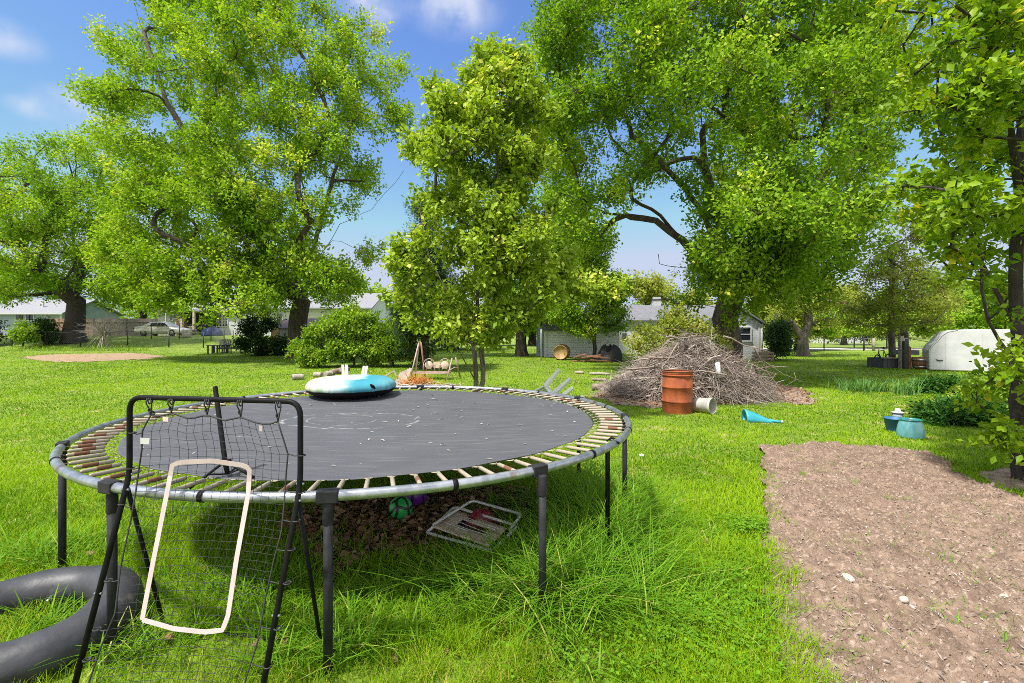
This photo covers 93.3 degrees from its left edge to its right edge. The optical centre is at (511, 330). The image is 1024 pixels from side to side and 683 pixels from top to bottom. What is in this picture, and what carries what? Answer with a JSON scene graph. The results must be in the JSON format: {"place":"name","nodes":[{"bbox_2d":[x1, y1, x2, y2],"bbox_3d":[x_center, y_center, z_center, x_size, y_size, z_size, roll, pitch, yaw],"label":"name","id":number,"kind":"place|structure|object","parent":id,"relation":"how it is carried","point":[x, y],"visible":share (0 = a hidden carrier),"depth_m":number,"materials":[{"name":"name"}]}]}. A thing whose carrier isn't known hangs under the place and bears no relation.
{"place":"outdoors","nodes":[
{"label":"outdoors","id":0,"kind":"place"},
{"bbox_2d":[0,0,1016,331],"label":"sky","id":1,"kind":"structure","parent":0,"point":[40,39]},
{"bbox_2d":[0,333,1023,682],"bbox_3d":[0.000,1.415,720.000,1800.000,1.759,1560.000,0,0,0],"label":"ground","id":2,"kind":"structure","parent":0,"point":[530,369],"depth_m":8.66,"materials":[{"name":"plant"}]},
{"bbox_2d":[0,319,10,343],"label":"shrub","id":3,"kind":"object","parent":2,"relation":"on","point":[1,336],"visible":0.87,"depth_m":42.44,"materials":[{"name":"green plant"}]},
{"bbox_2d":[4,318,42,347],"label":"shrub","id":4,"kind":"object","parent":2,"relation":"on","point":[25,333],"visible":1,"depth_m":40.36,"materials":[{"name":"green plant"}]},
{"bbox_2d":[0,249,60,299],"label":"background tree","id":5,"kind":"object","parent":2,"relation":"on","point":[25,282],"visible":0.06,"depth_m":82.47,"materials":[{"name":"green plant"}]},
{"bbox_2d":[29,316,61,344],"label":"shrub","id":6,"kind":"object","parent":2,"relation":"on","point":[45,324],"visible":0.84,"depth_m":42.29,"materials":[{"name":"green plant"}]},
{"bbox_2d":[0,300,124,334],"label":"house","id":7,"kind":"structure","parent":2,"relation":"on","point":[34,310],"depth_m":63.09,"materials":[{"name":"white"}]},
{"bbox_2d":[0,565,143,682],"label":"tube","id":8,"kind":"object","parent":2,"relation":"on","point":[20,657],"visible":0.67,"depth_m":2.60,"materials":[{"name":"rubber"}]},
{"bbox_2d":[0,124,150,342],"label":"maple tree","id":9,"kind":"object","parent":2,"relation":"on","point":[58,203],"visible":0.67,"depth_m":40.34,"materials":[{"name":"green plant"}]},
{"bbox_2d":[0,344,151,351],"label":"weed tuft","id":10,"kind":"object","parent":2,"relation":"on","point":[94,348],"visible":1,"depth_m":38.92,"materials":[{"name":"green plant"}]},
{"bbox_2d":[25,353,165,361],"bbox_3d":[-27.107,1.678,31.535,14.279,0.095,6.568,0,0,35],"label":"dirt patch","id":11,"kind":"object","parent":2,"relation":"on","point":[92,357],"visible":0.95,"depth_m":30.59,"materials":[{"name":"soil"}]},
{"bbox_2d":[72,314,131,348],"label":"dead shrub","id":12,"kind":"object","parent":2,"relation":"on","point":[102,331],"visible":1,"depth_m":40.28,"materials":[{"name":"plant"}]},
{"bbox_2d":[3,331,203,347],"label":"wire fence","id":13,"kind":"object","parent":2,"relation":"on","point":[45,342],"visible":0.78,"depth_m":41.47,"materials":[{"name":"metal"}]},
{"bbox_2d":[53,318,157,335],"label":"board fence","id":14,"kind":"object","parent":2,"relation":"on","point":[129,324],"visible":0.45,"depth_m":52.99,"materials":[{"name":"wood"}]},
{"bbox_2d":[90,274,157,318],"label":"background tree","id":15,"kind":"object","parent":2,"relation":"on","point":[141,312],"visible":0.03,"depth_m":59.16,"materials":[{"name":"green plant"}]},
{"bbox_2d":[133,322,190,335],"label":"parked car","id":16,"kind":"object","parent":2,"relation":"on","point":[146,328],"visible":0.72,"depth_m":49.07,"materials":[{"name":"silver metal"}]},
{"bbox_2d":[151,323,233,346],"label":"wire fence","id":17,"kind":"object","parent":2,"relation":"on","point":[212,330],"visible":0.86,"depth_m":45.02,"materials":[{"name":"metal"}]},
{"bbox_2d":[72,395,321,682],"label":"rebounder net","id":18,"kind":"object","parent":2,"relation":"on","point":[297,510],"visible":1,"depth_m":2.21,"materials":[{"name":"black paint"}]},
{"bbox_2d":[151,302,250,334],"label":"house","id":19,"kind":"structure","parent":2,"relation":"on","point":[225,324],"depth_m":57.95,"materials":[{"name":"white"}]},
{"bbox_2d":[222,314,227,326],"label":"window","id":20,"kind":"structure","parent":19,"relation":"in","point":[224,321],"depth_m":57.95,"materials":[{"name":"grey"}]},
{"bbox_2d":[201,327,222,335],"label":"tarp heap","id":21,"kind":"object","parent":2,"relation":"on","point":[206,332],"visible":0.66,"depth_m":50.39,"materials":[{"name":"plastic"}]},
{"bbox_2d":[206,345,227,353],"bbox_3d":[-22.234,1.407,36.500,1.214,0.660,0.810,0,0,0],"label":"slatted table","id":22,"kind":"object","parent":2,"relation":"on","point":[212,349],"visible":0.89,"depth_m":36.16,"materials":[{"name":"grey wood"}]},
{"bbox_2d":[214,339,231,352],"bbox_3d":[-22.552,1.175,37.633,0.960,1.064,0.917,0,0,0],"label":"slat chair","id":23,"kind":"object","parent":2,"relation":"on","point":[225,342],"visible":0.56,"depth_m":37.96,"materials":[{"name":"grey wood"}]},
{"bbox_2d":[225,344,245,353],"bbox_3d":[-20.724,1.210,36.600,1.573,1.008,0.720,0,0,0],"label":"lounge chair","id":24,"kind":"object","parent":2,"relation":"on","point":[230,347],"visible":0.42,"depth_m":36.28,"materials":[{"name":"grey wood"}]},
{"bbox_2d":[57,0,420,358],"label":"maple tree","id":25,"kind":"object","parent":2,"relation":"on","point":[138,264],"visible":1,"depth_m":25.11,"materials":[{"name":"green plant"}]},
{"bbox_2d":[230,307,287,356],"bbox_3d":[-17.185,-0.022,33.050,4.576,3.526,3.951,0,0,0],"label":"shrub","id":26,"kind":"object","parent":2,"relation":"on","point":[263,345],"visible":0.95,"depth_m":32.47,"materials":[{"name":"green plant"}]},
{"bbox_2d":[292,374,303,379],"bbox_3d":[-7.411,1.597,16.758,0.383,0.203,0.204,0,0,-29],"label":"log","id":27,"kind":"object","parent":2,"relation":"on","point":[297,376],"visible":0.98,"depth_m":16.69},
{"bbox_2d":[278,318,334,346],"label":"garden shed","id":28,"kind":"structure","parent":2,"relation":"on","point":[283,328],"depth_m":40.39,"materials":[{"name":"metal"}]},
{"bbox_2d":[282,309,349,368],"bbox_3d":[-8.870,0.353,22.506,3.439,2.838,2.900,0,0,0],"label":"shrub","id":29,"kind":"object","parent":2,"relation":"on","point":[312,351],"visible":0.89,"depth_m":21.87,"materials":[{"name":"green plant"}]},
{"bbox_2d":[251,293,390,335],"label":"house","id":30,"kind":"structure","parent":2,"relation":"on","point":[369,301],"depth_m":50.61,"materials":[{"name":"white"}]},
{"bbox_2d":[49,385,631,678],"bbox_3d":[-1.232,1.255,4.639,4.639,0.952,4.638,0,0,0],"label":"trampoline","id":31,"kind":"object","parent":2,"relation":"on","point":[338,433],"visible":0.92,"depth_m":3.49,"materials":[{"name":"fabric"}]},
{"bbox_2d":[189,386,254,488],"bbox_3d":[-1.618,0.589,2.769,0.323,0.531,0.280,0,0,-15],"label":"tripod stand","id":32,"kind":"object","parent":31,"relation":"on","point":[220,422],"visible":0.66,"depth_m":2.75,"materials":[{"name":"black paint"}]},
{"bbox_2d":[305,374,395,397],"bbox_3d":[-2.063,0.709,6.220,1.116,0.222,1.116,0,0,0],"label":"snow tube","id":33,"kind":"object","parent":31,"relation":"on","point":[350,386],"visible":1,"depth_m":5.81,"materials":[{"name":"blue plastic"}]},
{"bbox_2d":[147,396,574,465],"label":"tree seeds","id":34,"kind":"object","parent":31,"relation":"on","point":[398,420],"visible":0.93,"depth_m":4.35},
{"bbox_2d":[325,301,383,366],"bbox_3d":[-7.236,0.171,22.589,3.078,3.151,3.016,0,0,0],"label":"shrub","id":35,"kind":"object","parent":2,"relation":"on","point":[357,328],"visible":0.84,"depth_m":21.74,"materials":[{"name":"green plant"}]},
{"bbox_2d":[317,266,391,314],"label":"background tree","id":36,"kind":"object","parent":2,"relation":"on","point":[369,291],"visible":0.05,"depth_m":65.49,"materials":[{"name":"green plant"}]},
{"bbox_2d":[341,365,367,374],"bbox_3d":[-4.107,1.343,12.528,0.596,0.895,0.616,4,-5,-8],"label":"plastic chair","id":37,"kind":"object","parent":2,"relation":"on","point":[345,370],"visible":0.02,"depth_m":12.40,"materials":[{"name":"plastic"}]},
{"bbox_2d":[364,319,420,366],"bbox_3d":[-5.431,0.539,22.476,2.817,2.379,3.122,0,0,-24],"label":"shrub","id":38,"kind":"object","parent":2,"relation":"on","point":[381,350],"visible":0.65,"depth_m":21.61,"materials":[{"name":"green plant"}]},
{"bbox_2d":[385,368,411,384],"bbox_3d":[-3.622,1.450,15.223,0.887,0.562,0.550,0,0,-35],"label":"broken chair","id":39,"kind":"object","parent":2,"relation":"on","point":[403,374],"visible":0.56,"depth_m":15.21,"materials":[{"name":"white wood"}]},
{"bbox_2d":[282,490,535,583],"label":"shaded earth","id":40,"kind":"structure","parent":2,"relation":"on","point":[374,531],"depth_m":4.09,"materials":[{"name":"soil"}]},
{"bbox_2d":[388,496,412,520],"bbox_3d":[-0.998,1.591,4.325,0.214,0.214,0.214,18,25,-11],"label":"ball","id":41,"kind":"object","parent":40,"relation":"on","point":[400,507],"visible":0.88,"depth_m":4.25,"materials":[{"name":"rubber"}]},
{"bbox_2d":[405,483,426,505],"bbox_3d":[-0.935,1.583,4.659,0.230,0.230,0.230,17,25,-11],"label":"ball","id":42,"kind":"object","parent":40,"relation":"on","point":[418,499],"visible":0.34,"depth_m":4.56,"materials":[{"name":"plastic"}]},
{"bbox_2d":[426,500,520,550],"bbox_3d":[-0.284,1.536,3.857,0.701,0.142,0.523,0,0,34],"label":"folding chair","id":43,"kind":"object","parent":40,"relation":"on","point":[451,518],"visible":0.84,"depth_m":3.85,"materials":[{"name":"white paint"}]},
{"bbox_2d":[463,507,492,533],"bbox_3d":[-0.273,1.566,3.997,0.268,0.195,0.143,0,0,0],"label":"cloth","id":44,"kind":"object","parent":43,"relation":"on","point":[479,512],"visible":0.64,"depth_m":3.95,"materials":[{"name":"fabric"}]},
{"bbox_2d":[0,447,826,682],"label":"tall grass","id":45,"kind":"structure","parent":2,"relation":"on","point":[578,567],"depth_m":3.06,"materials":[{"name":"plant"}]},
{"bbox_2d":[397,370,447,385],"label":"dead branches","id":46,"kind":"object","parent":2,"relation":"on","point":[419,380],"visible":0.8,"depth_m":14.68,"materials":[{"name":"wood"}]},
{"bbox_2d":[382,191,463,369],"bbox_3d":[-3.693,-2.160,21.006,4.283,7.811,4.722,0,0,0],"label":"tree","id":47,"kind":"object","parent":2,"relation":"on","point":[444,274],"visible":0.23,"depth_m":20.25,"materials":[{"name":"green plant"}]},
{"bbox_2d":[28,378,823,680],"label":"fallen leaves","id":48,"kind":"object","parent":2,"relation":"on","point":[417,512],"visible":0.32,"depth_m":4.23,"materials":[{"name":"brown plant"}]},
{"bbox_2d":[396,380,461,385],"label":"firewood scraps","id":49,"kind":"object","parent":2,"relation":"on","point":[448,384],"visible":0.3,"depth_m":14.52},
{"bbox_2d":[410,342,460,379],"bbox_3d":[-2.687,1.063,17.001,1.679,1.296,1.050,0,0,0],"label":"garden swing","id":50,"kind":"object","parent":2,"relation":"on","point":[434,365],"visible":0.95,"depth_m":17.14,"materials":[{"name":"paint"}]},
{"bbox_2d":[372,31,635,392],"bbox_3d":[-0.312,-2.039,9.155,5.131,7.610,3.144,0,0,0],"label":"pear tree","id":51,"kind":"object","parent":2,"relation":"on","point":[495,241],"visible":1,"depth_m":8.43,"materials":[{"name":"green plant"}]},
{"bbox_2d":[0,444,1023,682],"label":"lawn grass","id":52,"kind":"structure","parent":2,"relation":"on","point":[42,492],"depth_m":3.08,"materials":[{"name":"plant"}]},
{"bbox_2d":[502,321,538,345],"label":"background tree","id":53,"kind":"object","parent":2,"relation":"on","point":[532,338],"visible":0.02,"depth_m":54.59,"materials":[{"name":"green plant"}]},
{"bbox_2d":[480,180,598,356],"bbox_3d":[1.634,-4.405,32.033,9.130,12.441,9.004,0,0,0],"label":"shade tree","id":54,"kind":"object","parent":2,"relation":"on","point":[521,347],"visible":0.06,"depth_m":30.79,"materials":[{"name":"green plant"}]},
{"bbox_2d":[85,297,1009,337],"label":"distant woods","id":55,"kind":"object","parent":2,"relation":"on","point":[128,315],"visible":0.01,"depth_m":142.69,"materials":[{"name":"green plant"}]},
{"bbox_2d":[523,368,584,405],"bbox_3d":[0.801,1.275,9.380,0.596,0.895,0.616,39,12,-51],"label":"plastic chair","id":56,"kind":"object","parent":2,"relation":"on","point":[549,381],"visible":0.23,"depth_m":9.31,"materials":[{"name":"plastic"}]},
{"bbox_2d":[553,344,569,359],"bbox_3d":[2.881,1.236,28.000,0.910,0.910,0.960,0,0,16],"label":"barrel","id":57,"kind":"object","parent":2,"relation":"on","point":[561,351],"visible":0.98,"depth_m":27.58,"materials":[{"name":"brown wood"}]},
{"bbox_2d":[536,316,620,356],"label":"garden shed","id":58,"kind":"structure","parent":2,"relation":"on","point":[552,337],"depth_m":31.00,"materials":[{"name":"white"}]},
{"bbox_2d":[546,221,636,359],"bbox_3d":[4.536,-2.414,28.012,5.490,8.400,5.925,0,0,0],"label":"young tree","id":59,"kind":"object","parent":2,"relation":"on","point":[567,318],"visible":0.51,"depth_m":26.68,"materials":[{"name":"green plant"}]},
{"bbox_2d":[596,344,622,361],"bbox_3d":[5.424,1.231,27.053,1.322,0.981,1.286,0,0,-43],"label":"rubbish heap","id":60,"kind":"object","parent":2,"relation":"on","point":[613,352],"visible":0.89,"depth_m":26.66,"materials":[{"name":"rubber"}]},
{"bbox_2d":[452,509,787,682],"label":"clover","id":61,"kind":"object","parent":2,"relation":"on","point":[745,522],"visible":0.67,"depth_m":2.62,"materials":[{"name":"green plant"}]},
{"bbox_2d":[597,269,716,304],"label":"background tree","id":62,"kind":"object","parent":2,"relation":"on","point":[645,289],"visible":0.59,"depth_m":59.48,"materials":[{"name":"green plant"}]},
{"bbox_2d":[583,297,764,359],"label":"house","id":63,"kind":"structure","parent":2,"relation":"on","point":[752,335],"depth_m":34.98,"materials":[{"name":"white"}]},
{"bbox_2d":[740,327,751,341],"bbox_3d":[15.418,0.233,31.960,0.899,0.998,0.110,0,0,0],"label":"window","id":64,"kind":"structure","parent":63,"relation":"in","point":[746,334],"depth_m":31.98,"materials":[{"name":"grey"}]},
{"bbox_2d":[661,369,693,414],"bbox_3d":[3.437,1.266,10.050,0.642,0.879,0.642,0,0,0],"label":"steel drum","id":65,"kind":"object","parent":2,"relation":"on","point":[677,391],"visible":0.99,"depth_m":9.80,"materials":[{"name":"metal"}]},
{"bbox_2d":[621,301,737,359],"bbox_3d":[5.750,0.385,17.001,4.057,2.799,3.421,0,0,0],"label":"shrub","id":66,"kind":"object","parent":2,"relation":"on","point":[674,317],"visible":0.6,"depth_m":16.36,"materials":[{"name":"green plant"}]},
{"bbox_2d":[584,323,796,406],"bbox_3d":[4.537,0.781,12.666,5.419,1.991,4.315,0,0,0],"label":"brush pile","id":67,"kind":"object","parent":2,"relation":"on","point":[737,382],"visible":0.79,"depth_m":11.87,"materials":[{"name":"wood"}]},
{"bbox_2d":[715,362,720,377],"bbox_3d":[4.886,0.940,11.450,0.114,0.379,0.203,0,0,0],"label":"pipe","id":68,"kind":"object","parent":67,"relation":"on","point":[718,368],"visible":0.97,"depth_m":11.42,"materials":[{"name":"white paint"}]},
{"bbox_2d":[746,361,802,396],"bbox_3d":[6.313,1.157,11.600,1.390,0.878,0.012,0,0,0],"label":"dry stem","id":69,"kind":"object","parent":67,"relation":"on","point":[775,374],"visible":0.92,"depth_m":11.60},
{"bbox_2d":[590,381,816,408],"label":"leaf mulch","id":70,"kind":"object","parent":2,"relation":"on","point":[660,403],"visible":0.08,"depth_m":11.89,"materials":[{"name":"plant"}]},
{"bbox_2d":[592,383,609,390],"bbox_3d":[2.487,1.585,13.523,0.487,0.212,0.207,0,0,6],"label":"log","id":71,"kind":"object","parent":70,"relation":"on","point":[595,386],"visible":0.51,"depth_m":13.45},
{"bbox_2d":[693,398,716,413],"bbox_3d":[3.956,1.527,9.942,0.330,0.332,0.381,0,0,-39],"label":"bucket","id":72,"kind":"object","parent":2,"relation":"on","point":[708,405],"visible":0.98,"depth_m":9.89,"materials":[{"name":"white plastic"}]},
{"bbox_2d":[513,0,935,362],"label":"maple tree","id":73,"kind":"object","parent":2,"relation":"on","point":[777,214],"visible":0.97,"depth_m":15.98,"materials":[{"name":"green plant"}]},
{"bbox_2d":[741,409,783,422],"bbox_3d":[4.649,1.584,8.986,0.653,0.232,0.325,0,0,11],"label":"plastic scoop","id":74,"kind":"object","parent":2,"relation":"on","point":[750,416],"visible":0.9,"depth_m":8.88,"materials":[{"name":"plastic"}]},
{"bbox_2d":[762,316,797,359],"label":"shrub","id":75,"kind":"object","parent":2,"relation":"on","point":[779,342],"visible":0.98,"depth_m":30.12,"materials":[{"name":"green plant"}]},
{"bbox_2d":[748,296,819,351],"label":"background tree","id":76,"kind":"object","parent":2,"relation":"on","point":[799,320],"visible":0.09,"depth_m":46.01,"materials":[{"name":"green plant"}]},
{"bbox_2d":[754,305,848,349],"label":"background tree","id":77,"kind":"object","parent":2,"relation":"on","point":[824,332],"visible":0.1,"depth_m":50.02,"materials":[{"name":"green plant"}]},
{"bbox_2d":[761,271,866,355],"bbox_3d":[23.489,-1.627,37.896,7.174,7.445,9.277,0,0,31],"label":"flowering tree","id":78,"kind":"object","parent":2,"relation":"on","point":[803,341],"visible":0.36,"depth_m":37.67,"materials":[{"name":"green plant"}]},
{"bbox_2d":[808,332,845,346],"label":"scrub","id":79,"kind":"object","parent":2,"relation":"on","point":[816,339],"visible":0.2,"depth_m":63.28,"materials":[{"name":"green plant"}]},
{"bbox_2d":[794,314,865,342],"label":"house","id":80,"kind":"structure","parent":2,"relation":"on","point":[835,339],"depth_m":88.00,"materials":[{"name":"white"}]},
{"bbox_2d":[828,276,870,344],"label":"background tree","id":81,"kind":"object","parent":2,"relation":"on","point":[839,312],"visible":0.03,"depth_m":76.08,"materials":[{"name":"green plant"}]},
{"bbox_2d":[837,330,878,347],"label":"scrub","id":82,"kind":"object","parent":2,"relation":"on","point":[866,341],"visible":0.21,"depth_m":63.33,"materials":[{"name":"green plant"}]},
{"bbox_2d":[828,376,898,393],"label":"iris clump","id":83,"kind":"object","parent":2,"relation":"on","point":[870,386],"visible":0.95,"depth_m":13.60,"materials":[{"name":"green plant"}]},
{"bbox_2d":[823,338,928,349],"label":"wire fence","id":84,"kind":"object","parent":2,"relation":"on","point":[824,339],"visible":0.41,"depth_m":52.00,"materials":[{"name":"metal"}]},
{"bbox_2d":[867,357,897,367],"bbox_3d":[18.328,1.547,23.663,1.161,0.520,1.125,0,0,0],"label":"raised bed","id":85,"kind":"object","parent":2,"relation":"on","point":[885,362],"visible":0.77,"depth_m":23.20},
{"bbox_2d":[863,329,915,347],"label":"scrub","id":86,"kind":"object","parent":2,"relation":"on","point":[883,337],"visible":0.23,"depth_m":62.37,"materials":[{"name":"green plant"}]},
{"bbox_2d":[883,416,899,431],"bbox_3d":[6.407,1.571,8.088,0.321,0.222,0.321,0,0,0],"label":"plant pot","id":87,"kind":"object","parent":2,"relation":"on","point":[891,422],"visible":0.57,"depth_m":8.04,"materials":[{"name":"blue plastic"}]},
{"bbox_2d":[836,286,950,346],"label":"background tree","id":88,"kind":"object","parent":2,"relation":"on","point":[923,332],"visible":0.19,"depth_m":56.52,"materials":[{"name":"green plant"}]},
{"bbox_2d":[891,408,903,416],"bbox_3d":[7.423,1.647,9.291,0.210,0.322,0.228,0,0,0],"label":"garden figurine","id":89,"kind":"object","parent":2,"relation":"on","point":[897,412],"visible":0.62,"depth_m":9.25,"materials":[{"name":"grey paint"}]},
{"bbox_2d":[898,336,903,368],"bbox_3d":[18.505,1.022,23.000,0.170,1.566,0.170,0,0,0],"label":"post","id":90,"kind":"object","parent":2,"relation":"on","point":[900,339],"visible":0.8,"depth_m":22.92,"materials":[{"name":"wood"}]},
{"bbox_2d":[833,207,974,356],"bbox_3d":[19.712,-2.176,24.626,5.563,8.200,7.959,0,0,41],"label":"cedar tree","id":91,"kind":"object","parent":2,"relation":"on","point":[938,302],"visible":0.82,"depth_m":23.43,"materials":[{"name":"green plant"}]},
{"bbox_2d":[902,341,907,368],"bbox_3d":[18.371,1.133,22.600,0.160,1.326,0.160,0,0,0],"label":"post","id":92,"kind":"object","parent":2,"relation":"on","point":[904,354],"visible":0.86,"depth_m":22.52,"materials":[{"name":"grey wood"}]},
{"bbox_2d":[888,376,924,395],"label":"iris clump","id":93,"kind":"object","parent":2,"relation":"on","point":[901,390],"visible":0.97,"depth_m":12.81,"materials":[{"name":"green plant"}]},
{"bbox_2d":[908,347,910,368],"bbox_3d":[18.724,1.280,22.800,0.120,1.044,0.120,0,0,0],"label":"post","id":94,"kind":"object","parent":2,"relation":"on","point":[909,357],"visible":0.65,"depth_m":22.74,"materials":[{"name":"brown wood"}]},
{"bbox_2d":[896,417,924,439],"bbox_3d":[6.294,1.538,7.636,0.357,0.289,0.357,0,0,0],"label":"plant pot","id":95,"kind":"object","parent":2,"relation":"on","point":[911,428],"visible":0.95,"depth_m":7.52,"materials":[{"name":"teal ceramic"}]},
{"bbox_2d":[893,350,928,369],"bbox_3d":[19.147,1.373,22.986,0.900,0.860,1.527,0,0,0],"label":"wooden tub","id":96,"kind":"object","parent":2,"relation":"on","point":[920,363],"visible":0.76,"depth_m":22.49,"materials":[{"name":"brown wood"}]},
{"bbox_2d":[891,370,969,393],"bbox_3d":[11.759,1.411,13.210,2.231,0.702,1.439,0,0,0],"label":"hosta row","id":97,"kind":"object","parent":2,"relation":"on","point":[935,384],"visible":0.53,"depth_m":13.01,"materials":[{"name":"green plant"}]},
{"bbox_2d":[854,0,1023,480],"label":"pear tree","id":98,"kind":"object","parent":2,"relation":"on","point":[987,82],"visible":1,"depth_m":4.89,"materials":[{"name":"green plant"}]},
{"bbox_2d":[901,391,1009,427],"bbox_3d":[8.448,1.473,8.962,2.331,0.730,1.725,0,0,0],"label":"peony bush","id":99,"kind":"object","parent":2,"relation":"on","point":[937,411],"visible":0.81,"depth_m":8.66,"materials":[{"name":"green plant"}]},
{"bbox_2d":[912,269,1006,329],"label":"background tree","id":100,"kind":"object","parent":2,"relation":"on","point":[965,288],"visible":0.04,"depth_m":66.40,"materials":[{"name":"green plant"}]},
{"bbox_2d":[922,329,1010,372],"bbox_3d":[20.855,0.866,21.337,4.030,1.882,2.049,0,0,33],"label":"camper shell","id":101,"kind":"object","parent":2,"relation":"on","point":[945,350],"visible":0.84,"depth_m":21.06},
{"bbox_2d":[927,270,1009,330],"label":"background tree","id":102,"kind":"object","parent":2,"relation":"on","point":[962,322],"visible":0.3,"depth_m":44.16,"materials":[{"name":"green plant"}]},
{"bbox_2d":[941,377,1008,412],"bbox_3d":[9.950,1.359,10.209,2.037,0.798,1.417,0,0,0],"label":"leafy plant","id":103,"kind":"object","parent":2,"relation":"on","point":[985,387],"visible":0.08,"depth_m":10.13,"materials":[{"name":"green plant"}]},
{"bbox_2d":[977,467,1023,490],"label":"mulch ring","id":104,"kind":"object","parent":2,"relation":"on","point":[1004,474],"visible":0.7,"depth_m":5.51,"materials":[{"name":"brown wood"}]},
{"bbox_2d":[763,348,922,349],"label":"road","id":105,"kind":"structure","parent":0,"point":[853,348],"depth_m":58.32,"materials":[{"name":"asphalt"}]},
{"bbox_2d":[757,440,1023,682],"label":"bare soil","id":106,"kind":"structure","parent":0,"point":[967,642],"depth_m":3.48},
{"bbox_2d":[841,573,854,582],"bbox_3d":[2.234,1.642,3.210,0.066,0.046,0.090,0,0,0],"label":"stone","id":107,"kind":"object","parent":106,"relation":"on","point":[847,577],"visible":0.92,"depth_m":3.19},
{"bbox_2d":[764,448,1023,671],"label":"soil weeds","id":108,"kind":"object","parent":106,"relation":"on","point":[1003,635],"visible":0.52,"depth_m":2.97,"materials":[{"name":"green plant"}]},
{"bbox_2d":[764,441,1023,682],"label":"soil chips","id":109,"kind":"object","parent":106,"relation":"on","point":[866,526],"visible":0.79,"depth_m":3.28,"materials":[{"name":"soil"}]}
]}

